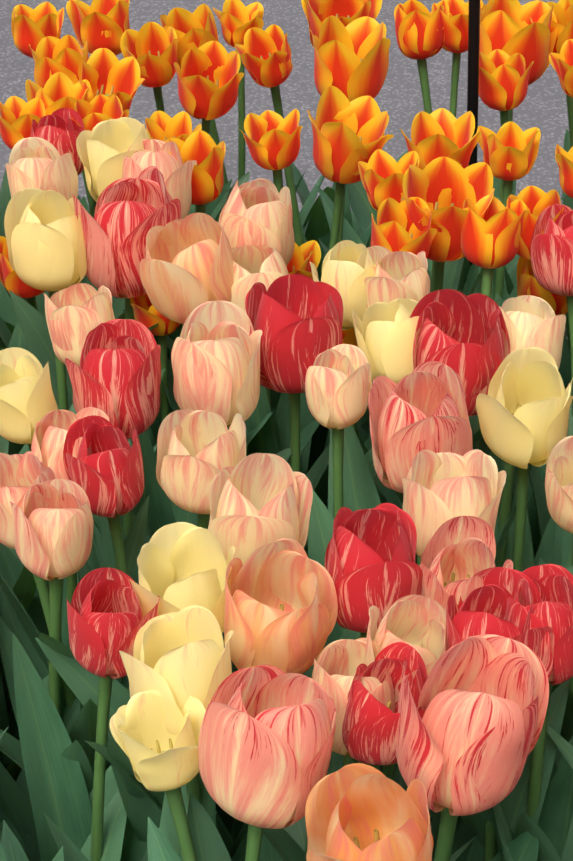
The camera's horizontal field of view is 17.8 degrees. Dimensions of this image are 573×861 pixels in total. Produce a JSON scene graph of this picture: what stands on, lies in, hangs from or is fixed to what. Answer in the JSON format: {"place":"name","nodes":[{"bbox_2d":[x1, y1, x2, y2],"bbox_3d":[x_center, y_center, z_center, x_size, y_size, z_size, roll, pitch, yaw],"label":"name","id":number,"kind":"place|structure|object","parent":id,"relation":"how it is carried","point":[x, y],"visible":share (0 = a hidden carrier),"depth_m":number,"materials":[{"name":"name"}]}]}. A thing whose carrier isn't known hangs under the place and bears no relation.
{"place":"outdoors","nodes":[
{"label":"outdoors","id":0,"kind":"place"},
{"bbox_2d":[0,0,568,212],"bbox_3d":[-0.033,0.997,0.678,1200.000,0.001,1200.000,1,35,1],"label":"pavement","id":1,"kind":"structure","parent":0,"point":[542,106],"depth_m":2.85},
{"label":"bed soil","id":2,"kind":"structure","parent":0,"visible":0},
{"bbox_2d":[0,163,10,220],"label":"tulip leaves","id":3,"kind":"object","parent":2,"relation":"on","point":[5,196],"visible":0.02,"depth_m":1.88,"materials":[{"name":"green plant"}]},
{"bbox_2d":[1,820,28,860],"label":"leaf","id":4,"kind":"object","parent":2,"relation":"on","point":[12,848],"visible":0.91,"depth_m":1.11,"materials":[{"name":"green plant"}]},
{"bbox_2d":[8,322,29,351],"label":"tulip leaves","id":5,"kind":"object","parent":2,"relation":"on","point":[17,339],"depth_m":1.58,"materials":[{"name":"green plant"}]},
{"bbox_2d":[0,673,48,781],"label":"tulip leaves","id":6,"kind":"object","parent":2,"relation":"on","point":[8,722],"visible":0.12,"depth_m":1.33,"materials":[{"name":"green plant"}]},
{"bbox_2d":[0,96,53,149],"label":"orange tulip","id":7,"kind":"object","parent":2,"relation":"on","point":[18,115],"visible":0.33,"depth_m":1.61,"materials":[{"name":"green plant"}]},
{"bbox_2d":[5,2,63,298],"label":"orange tulip","id":8,"kind":"object","parent":2,"relation":"on","point":[35,26],"visible":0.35,"depth_m":1.77,"materials":[{"name":"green plant"}]},
{"bbox_2d":[0,451,75,725],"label":"tulip","id":9,"kind":"object","parent":2,"relation":"on","point":[21,475],"visible":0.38,"depth_m":1.17,"materials":[{"name":"pink plant"}]},
{"bbox_2d":[0,404,76,712],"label":"tulip","id":10,"kind":"object","parent":2,"relation":"on","point":[24,589],"visible":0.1,"depth_m":1.35,"materials":[{"name":"green plant"}]},
{"bbox_2d":[0,479,93,860],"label":"tulip","id":11,"kind":"object","parent":2,"relation":"on","point":[53,540],"visible":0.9,"depth_m":1.14,"materials":[{"name":"pink plant"}]},
{"bbox_2d":[16,698,80,798],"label":"tulip leaves","id":12,"kind":"object","parent":2,"relation":"on","point":[69,715],"visible":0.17,"depth_m":1.25,"materials":[{"name":"green plant"}]},
{"bbox_2d":[0,347,115,670],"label":"tulip","id":13,"kind":"object","parent":2,"relation":"on","point":[27,401],"visible":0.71,"depth_m":1.25,"materials":[{"name":"yellow plant"}]},
{"bbox_2d":[25,72,92,114],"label":"orange tulip","id":14,"kind":"object","parent":2,"relation":"on","point":[59,90],"visible":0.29,"depth_m":1.65,"materials":[{"name":"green plant"}]},
{"bbox_2d":[0,766,122,859],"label":"tulip leaves","id":15,"kind":"object","parent":2,"relation":"on","point":[111,789],"visible":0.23,"depth_m":1.19,"materials":[{"name":"green plant"}]},
{"bbox_2d":[0,108,124,348],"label":"tulip","id":16,"kind":"object","parent":2,"relation":"on","point":[60,130],"visible":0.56,"depth_m":1.57,"materials":[{"name":"red plant"}]},
{"bbox_2d":[0,236,124,352],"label":"orange tulip","id":17,"kind":"object","parent":2,"relation":"on","point":[12,281],"visible":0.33,"depth_m":1.54,"materials":[{"name":"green plant"}]},
{"bbox_2d":[0,48,144,300],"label":"orange tulip","id":18,"kind":"object","parent":2,"relation":"on","point":[106,72],"visible":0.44,"depth_m":1.68,"materials":[{"name":"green plant"}]},
{"bbox_2d":[29,34,117,298],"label":"orange tulip","id":19,"kind":"object","parent":2,"relation":"on","point":[67,55],"visible":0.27,"depth_m":1.70,"materials":[{"name":"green plant"}]},
{"bbox_2d":[0,407,148,773],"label":"tulip","id":20,"kind":"object","parent":2,"relation":"on","point":[49,436],"visible":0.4,"depth_m":1.23,"materials":[{"name":"pink plant"}]},
{"bbox_2d":[0,137,158,347],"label":"tulip","id":21,"kind":"object","parent":2,"relation":"on","point":[40,163],"visible":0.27,"depth_m":1.50,"materials":[{"name":"pink plant"}]},
{"bbox_2d":[0,319,160,635],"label":"tulip","id":22,"kind":"object","parent":2,"relation":"on","point":[115,376],"visible":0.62,"depth_m":1.26,"materials":[{"name":"red plant"}]},
{"bbox_2d":[4,188,164,454],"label":"tulip","id":23,"kind":"object","parent":2,"relation":"on","point":[45,240],"visible":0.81,"depth_m":1.43,"materials":[{"name":"yellow plant"}]},
{"bbox_2d":[12,567,159,860],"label":"tulip","id":24,"kind":"object","parent":2,"relation":"on","point":[107,620],"visible":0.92,"depth_m":1.16,"materials":[{"name":"green plant"}]},
{"bbox_2d":[39,415,143,686],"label":"tulip","id":25,"kind":"object","parent":2,"relation":"on","point":[107,476],"visible":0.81,"depth_m":1.18,"materials":[{"name":"red plant"}]},
{"bbox_2d":[66,0,129,200],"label":"orange tulip","id":26,"kind":"object","parent":2,"relation":"on","point":[97,24],"visible":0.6,"depth_m":1.78,"materials":[{"name":"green plant"}]},
{"bbox_2d":[71,94,128,130],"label":"orange tulip","id":27,"kind":"object","parent":2,"relation":"on","point":[96,110],"visible":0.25,"depth_m":1.61,"materials":[{"name":"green plant"}]},
{"bbox_2d":[9,139,196,417],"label":"tulip","id":28,"kind":"object","parent":2,"relation":"on","point":[174,170],"visible":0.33,"depth_m":1.52,"materials":[{"name":"pink plant"}]},
{"bbox_2d":[81,790,126,860],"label":"tulip leaves","id":29,"kind":"object","parent":2,"relation":"on","point":[115,818],"visible":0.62,"depth_m":1.17,"materials":[{"name":"green plant"}]},
{"bbox_2d":[0,562,215,802],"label":"tulip leaves","id":30,"kind":"object","parent":2,"relation":"on","point":[10,746],"visible":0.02,"depth_m":1.20,"materials":[{"name":"green plant"}]},
{"bbox_2d":[72,166,180,458],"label":"tulip","id":31,"kind":"object","parent":2,"relation":"on","point":[129,213],"visible":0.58,"depth_m":1.42,"materials":[{"name":"pink plant"}]},
{"bbox_2d":[76,117,194,421],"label":"tulip","id":32,"kind":"object","parent":2,"relation":"on","point":[102,147],"visible":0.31,"depth_m":1.54,"materials":[{"name":"yellow plant"}]},
{"bbox_2d":[44,605,247,860],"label":"tulip","id":33,"kind":"object","parent":2,"relation":"on","point":[176,660],"visible":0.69,"depth_m":1.02,"materials":[{"name":"yellow plant"}]},
{"bbox_2d":[44,283,270,538],"bbox_3d":[-0.098,0.124,1.487,0.176,0.503,0.132,1,35,1],"label":"tulip","id":34,"kind":"object","parent":2,"relation":"on","point":[75,314],"visible":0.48,"depth_m":1.39,"materials":[{"name":"pink plant"}]},
{"bbox_2d":[147,817,181,860],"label":"tulip leaves","id":35,"kind":"object","parent":2,"relation":"on","point":[160,847],"visible":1,"depth_m":1.08,"materials":[{"name":"green plant"}]},
{"bbox_2d":[84,522,247,859],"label":"tulip","id":36,"kind":"object","parent":2,"relation":"on","point":[182,565],"visible":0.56,"depth_m":1.09,"materials":[{"name":"yellow plant"}]},
{"bbox_2d":[145,110,201,352],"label":"orange tulip","id":37,"kind":"object","parent":2,"relation":"on","point":[162,126],"visible":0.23,"depth_m":1.59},
{"bbox_2d":[107,409,245,672],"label":"tulip","id":38,"kind":"object","parent":2,"relation":"on","point":[198,451],"visible":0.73,"depth_m":1.19,"materials":[{"name":"pink plant"}]},
{"bbox_2d":[120,22,232,215],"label":"orange tulip","id":39,"kind":"object","parent":2,"relation":"on","point":[150,48],"visible":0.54,"depth_m":1.73,"materials":[{"name":"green plant"}]},
{"bbox_2d":[120,670,237,860],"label":"tulip leaves","id":40,"kind":"object","parent":2,"relation":"on","point":[134,847],"visible":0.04,"depth_m":1.21,"materials":[{"name":"green plant"}]},
{"bbox_2d":[79,178,294,429],"bbox_3d":[-0.094,-0.006,1.639,0.212,0.543,0.189,1,35,1],"label":"tulip","id":41,"kind":"object","parent":2,"relation":"on","point":[258,212],"visible":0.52,"depth_m":1.43,"materials":[{"name":"pink plant"}]},
{"bbox_2d":[35,453,359,797],"bbox_3d":[-0.038,0.255,1.269,0.217,0.538,0.122,-19,39,-25],"label":"tulip","id":42,"kind":"object","parent":2,"relation":"on","point":[257,500],"visible":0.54,"depth_m":1.15,"materials":[{"name":"pink plant"}]},
{"bbox_2d":[129,294,272,456],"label":"orange tulip","id":43,"kind":"object","parent":2,"relation":"on","point":[147,314],"visible":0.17,"depth_m":1.48,"materials":[{"name":"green plant"}]},
{"bbox_2d":[121,130,280,409],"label":"orange tulip","id":44,"kind":"object","parent":2,"relation":"on","point":[204,150],"visible":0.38,"depth_m":1.54,"materials":[{"name":"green plant"}]},
{"bbox_2d":[174,41,250,219],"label":"orange tulip","id":45,"kind":"object","parent":2,"relation":"on","point":[209,77],"visible":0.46,"depth_m":1.68,"materials":[{"name":"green plant"}]},
{"bbox_2d":[107,538,337,854],"bbox_3d":[-0.021,0.282,1.227,0.168,0.542,0.139,1,35,1],"label":"tulip","id":46,"kind":"object","parent":2,"relation":"on","point":[281,608],"visible":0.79,"depth_m":1.07,"materials":[{"name":"orange plant"}]},
{"bbox_2d":[170,448,291,526],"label":"tulip leaves","id":47,"kind":"object","parent":2,"relation":"on","point":[181,515],"visible":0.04,"depth_m":1.52,"materials":[{"name":"green plant"}]},
{"bbox_2d":[156,245,319,474],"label":"tulip","id":48,"kind":"object","parent":2,"relation":"on","point":[265,265],"visible":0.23,"depth_m":1.44,"materials":[{"name":"pink plant"}]},
{"bbox_2d":[147,301,329,664],"bbox_3d":[-0.046,0.138,1.434,0.094,0.540,0.245,18,39,24],"label":"tulip","id":49,"kind":"object","parent":2,"relation":"on","point":[215,356],"visible":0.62,"depth_m":1.27,"materials":[{"name":"pink plant"}]},
{"bbox_2d":[160,4,323,234],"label":"orange tulip","id":50,"kind":"object","parent":2,"relation":"on","point":[197,28],"visible":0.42,"depth_m":1.77,"materials":[{"name":"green plant"}]},
{"bbox_2d":[159,665,335,860],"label":"tulip","id":51,"kind":"object","parent":2,"relation":"on","point":[266,738],"visible":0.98,"depth_m":0.96,"materials":[{"name":"pink plant"}]},
{"bbox_2d":[169,240,328,508],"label":"orange tulip","id":52,"kind":"object","parent":2,"relation":"on","point":[305,255],"visible":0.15,"depth_m":1.54,"materials":[{"name":"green plant"}]},
{"bbox_2d":[140,212,369,504],"bbox_3d":[-0.023,0.054,1.550,0.189,0.545,0.079,-10,36,-14],"label":"tulip","id":53,"kind":"object","parent":2,"relation":"on","point":[186,266],"visible":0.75,"depth_m":1.39,"materials":[{"name":"pink plant"}]},
{"bbox_2d":[212,0,305,221],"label":"orange tulip","id":54,"kind":"object","parent":2,"relation":"on","point":[238,19],"visible":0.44,"depth_m":1.81,"materials":[{"name":"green plant"}]},
{"bbox_2d":[155,274,386,503],"bbox_3d":[0.007,0.122,1.456,0.213,0.541,0.084,-15,38,-20],"label":"tulip","id":55,"kind":"object","parent":2,"relation":"on","point":[297,319],"visible":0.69,"depth_m":1.31,"materials":[{"name":"red plant"}]},
{"bbox_2d":[239,109,302,191],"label":"orange tulip","id":56,"kind":"object","parent":2,"relation":"on","point":[272,139],"visible":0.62,"depth_m":1.58,"materials":[{"name":"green plant"}]},
{"bbox_2d":[109,690,476,860],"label":"tulip","id":57,"kind":"object","parent":2,"relation":"on","point":[160,757],"visible":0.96,"depth_m":1.01,"materials":[{"name":"yellow plant"}]},
{"bbox_2d":[282,816,306,860],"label":"tulip leaves","id":58,"kind":"object","parent":2,"relation":"on","point":[297,831],"visible":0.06,"depth_m":1.14,"materials":[{"name":"green plant"}]},
{"bbox_2d":[222,344,380,636],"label":"tulip","id":59,"kind":"object","parent":2,"relation":"on","point":[338,382],"depth_m":1.28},
{"bbox_2d":[235,25,370,260],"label":"orange tulip","id":60,"kind":"object","parent":2,"relation":"on","point":[265,55],"visible":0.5,"depth_m":1.74,"materials":[{"name":"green plant"}]},
{"bbox_2d":[259,638,394,860],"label":"tulip","id":61,"kind":"object","parent":2,"relation":"on","point":[337,663],"visible":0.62,"depth_m":1.04,"materials":[{"name":"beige plant"}]},
{"bbox_2d":[304,327,357,557],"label":"orange tulip","id":62,"kind":"object","parent":2,"relation":"on","point":[349,336],"visible":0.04,"depth_m":1.41,"materials":[{"name":"green plant"}]},
{"bbox_2d":[283,16,390,281],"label":"orange tulip","id":63,"kind":"object","parent":2,"relation":"on","point":[351,61],"visible":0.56,"depth_m":1.71,"materials":[{"name":"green plant"}]},
{"bbox_2d":[291,0,407,242],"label":"orange tulip","id":64,"kind":"object","parent":2,"relation":"on","point":[344,12],"visible":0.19,"depth_m":1.82,"materials":[{"name":"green plant"}]},
{"bbox_2d":[307,86,393,249],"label":"orange tulip","id":65,"kind":"object","parent":2,"relation":"on","point":[348,136],"visible":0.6,"depth_m":1.59,"materials":[{"name":"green plant"}]},
{"bbox_2d":[303,503,422,763],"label":"tulip","id":66,"kind":"object","parent":2,"relation":"on","point":[370,558],"visible":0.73,"depth_m":1.09,"materials":[{"name":"red plant"}]},
{"bbox_2d":[305,763,433,860],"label":"tulip","id":67,"kind":"object","parent":2,"relation":"on","point":[358,812],"visible":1,"depth_m":0.93,"materials":[{"name":"orange plant"}]},
{"bbox_2d":[342,642,429,769],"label":"tulip","id":68,"kind":"object","parent":2,"relation":"on","point":[370,728],"visible":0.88,"depth_m":1.01,"materials":[{"name":"red plant"}]},
{"bbox_2d":[358,149,419,210],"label":"orange tulip","id":69,"kind":"object","parent":2,"relation":"on","point":[382,172],"visible":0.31,"depth_m":1.52,"materials":[{"name":"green plant"}]},
{"bbox_2d":[371,197,436,258],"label":"orange tulip","id":70,"kind":"object","parent":2,"relation":"on","point":[394,228],"visible":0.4,"depth_m":1.43,"materials":[{"name":"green plant"}]},
{"bbox_2d":[310,240,499,496],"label":"tulip","id":71,"kind":"object","parent":2,"relation":"on","point":[344,274],"visible":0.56,"depth_m":1.37,"materials":[{"name":"yellow plant"}]},
{"bbox_2d":[263,634,548,860],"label":"tulip","id":72,"kind":"object","parent":2,"relation":"on","point":[466,744],"visible":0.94,"depth_m":0.98,"materials":[{"name":"pink plant"}]},
{"bbox_2d":[307,449,506,819],"bbox_3d":[0.082,0.232,1.300,0.103,0.540,0.243,-7,36,-10],"label":"tulip","id":73,"kind":"object","parent":2,"relation":"on","point":[439,489],"visible":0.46,"depth_m":1.15,"materials":[{"name":"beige plant"}]},
{"bbox_2d":[330,298,490,539],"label":"tulip","id":74,"kind":"object","parent":2,"relation":"on","point":[385,333],"visible":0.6,"depth_m":1.30,"materials":[{"name":"yellow plant"}]},
{"bbox_2d":[364,595,458,860],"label":"tulip","id":75,"kind":"object","parent":2,"relation":"on","point":[417,623],"visible":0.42,"depth_m":1.06,"materials":[{"name":"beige plant"}]},
{"bbox_2d":[317,185,519,279],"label":"tulip leaves","id":76,"kind":"object","parent":2,"relation":"on","point":[349,232],"visible":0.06,"depth_m":1.84,"materials":[{"name":"green plant"}]},
{"bbox_2d":[357,246,482,563],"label":"tulip","id":77,"kind":"object","parent":2,"relation":"on","point":[401,274],"visible":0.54,"depth_m":1.36,"materials":[{"name":"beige plant"}]},
{"bbox_2d":[347,0,493,258],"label":"orange tulip","id":78,"kind":"object","parent":2,"relation":"on","point":[455,30],"visible":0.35,"depth_m":1.81,"materials":[{"name":"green plant"}]},
{"bbox_2d":[394,0,448,113],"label":"orange tulip","id":79,"kind":"object","parent":2,"relation":"on","point":[419,31],"visible":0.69,"depth_m":1.78,"materials":[{"name":"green plant"}]},
{"bbox_2d":[400,108,481,293],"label":"orange tulip","id":80,"kind":"object","parent":2,"relation":"on","point":[440,132],"visible":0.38,"depth_m":1.58,"materials":[{"name":"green plant"}]},
{"bbox_2d":[368,361,515,566],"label":"tulip","id":81,"kind":"object","parent":2,"relation":"on","point":[421,406],"visible":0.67,"depth_m":1.21,"materials":[{"name":"pink plant"}]},
{"bbox_2d":[358,195,528,452],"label":"orange tulip","id":82,"kind":"object","parent":2,"relation":"on","point":[489,242],"visible":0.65,"depth_m":1.44,"materials":[{"name":"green plant"}]},
{"bbox_2d":[364,289,531,561],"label":"tulip","id":83,"kind":"object","parent":2,"relation":"on","point":[460,334],"visible":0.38,"depth_m":1.29,"materials":[{"name":"red plant"}]},
{"bbox_2d":[464,0,479,283],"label":"pole","id":84,"kind":"object","parent":2,"relation":"on","point":[473,54],"depth_m":1.64,"materials":[{"name":"metal"}]},
{"bbox_2d":[401,157,567,318],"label":"orange tulip","id":85,"kind":"object","parent":2,"relation":"on","point":[443,188],"visible":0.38,"depth_m":1.48,"materials":[{"name":"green plant"}]},
{"bbox_2d":[399,295,572,570],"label":"tulip","id":86,"kind":"object","parent":2,"relation":"on","point":[532,321],"visible":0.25,"depth_m":1.33,"materials":[{"name":"beige plant"}]},
{"bbox_2d":[420,516,572,611],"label":"tulip","id":87,"kind":"object","parent":2,"relation":"on","point":[459,553],"visible":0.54,"depth_m":1.10,"materials":[{"name":"pink plant"}]},
{"bbox_2d":[432,567,569,860],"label":"tulip","id":88,"kind":"object","parent":2,"relation":"on","point":[482,610],"visible":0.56,"depth_m":1.07,"materials":[{"name":"red plant"}]},
{"bbox_2d":[462,121,540,300],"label":"orange tulip","id":89,"kind":"object","parent":2,"relation":"on","point":[510,149],"visible":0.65,"depth_m":1.58,"materials":[{"name":"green plant"}]},
{"bbox_2d":[493,803,512,860],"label":"tulip leaves","id":90,"kind":"object","parent":2,"relation":"on","point":[501,822],"visible":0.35,"depth_m":1.11,"materials":[{"name":"green plant"}]},
{"bbox_2d":[461,564,572,858],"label":"tulip","id":91,"kind":"object","parent":2,"relation":"on","point":[553,609],"visible":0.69,"depth_m":1.07,"materials":[{"name":"red plant"}]},
{"bbox_2d":[479,49,559,195],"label":"orange tulip","id":92,"kind":"object","parent":2,"relation":"on","point":[503,81],"visible":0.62,"depth_m":1.68,"materials":[{"name":"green plant"}]},
{"bbox_2d":[479,0,565,199],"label":"orange tulip","id":93,"kind":"object","parent":2,"relation":"on","point":[508,27],"visible":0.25,"depth_m":1.74,"materials":[{"name":"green plant"}]},
{"bbox_2d":[478,256,567,315],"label":"orange tulip","id":94,"kind":"object","parent":2,"relation":"on","point":[528,283],"visible":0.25,"depth_m":1.50,"materials":[{"name":"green plant"}]},
{"bbox_2d":[476,347,572,571],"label":"tulip","id":95,"kind":"object","parent":2,"relation":"on","point":[523,407],"visible":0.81,"depth_m":1.24,"materials":[{"name":"yellow plant"}]},
{"bbox_2d":[495,186,571,391],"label":"orange tulip","id":96,"kind":"object","parent":2,"relation":"on","point":[537,201],"visible":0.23,"depth_m":1.46,"materials":[{"name":"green plant"}]},
{"bbox_2d":[527,470,545,548],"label":"tulip leaves","id":97,"kind":"object","parent":2,"relation":"on","point":[534,527],"visible":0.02,"depth_m":1.54,"materials":[{"name":"green plant"}]},
{"bbox_2d":[529,465,550,539],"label":"tulip leaves","id":98,"kind":"object","parent":2,"relation":"on","point":[540,501],"visible":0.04,"depth_m":1.49,"materials":[{"name":"green plant"}]},
{"bbox_2d":[515,736,572,860],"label":"tulip leaves","id":99,"kind":"object","parent":2,"relation":"on","point":[547,851],"visible":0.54,"depth_m":1.11,"materials":[{"name":"green plant"}]},
{"bbox_2d":[518,0,572,345],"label":"orange tulip","id":100,"kind":"object","parent":2,"relation":"on","point":[563,11],"visible":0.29,"depth_m":1.79,"materials":[{"name":"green plant"}]},
{"bbox_2d":[527,204,572,503],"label":"tulip","id":101,"kind":"object","parent":2,"relation":"on","point":[551,251],"visible":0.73,"depth_m":1.42,"materials":[{"name":"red plant"}]},
{"bbox_2d":[538,436,572,742],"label":"tulip","id":102,"kind":"object","parent":2,"relation":"on","point":[559,483],"visible":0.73,"depth_m":1.17,"materials":[{"name":"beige plant"}]},
{"bbox_2d":[547,725,572,769],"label":"leaf","id":103,"kind":"object","parent":2,"relation":"on","point":[564,746],"visible":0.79,"depth_m":1.12,"materials":[{"name":"green plant"}]},
{"bbox_2d":[549,39,572,97],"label":"orange tulip","id":104,"kind":"object","parent":2,"relation":"on","point":[561,63],"visible":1,"depth_m":1.71,"materials":[{"name":"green plant"}]},
{"bbox_2d":[553,409,572,565],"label":"tulip leaves","id":105,"kind":"object","parent":2,"relation":"on","point":[558,548],"visible":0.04,"depth_m":1.41,"materials":[{"name":"green plant"}]},
{"bbox_2d":[555,144,572,197],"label":"orange tulip","id":106,"kind":"object","parent":2,"relation":"on","point":[564,159],"visible":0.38,"depth_m":1.53,"materials":[{"name":"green plant"}]},
{"bbox_2d":[558,332,570,388],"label":"tulip leaves","id":107,"kind":"object","parent":2,"relation":"on","point":[564,369],"visible":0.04,"depth_m":1.76,"materials":[{"name":"green plant"}]},
{"bbox_2d":[561,816,572,860],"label":"leaf","id":108,"kind":"object","parent":2,"relation":"on","point":[567,855],"visible":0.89,"depth_m":1.16,"materials":[{"name":"green plant"}]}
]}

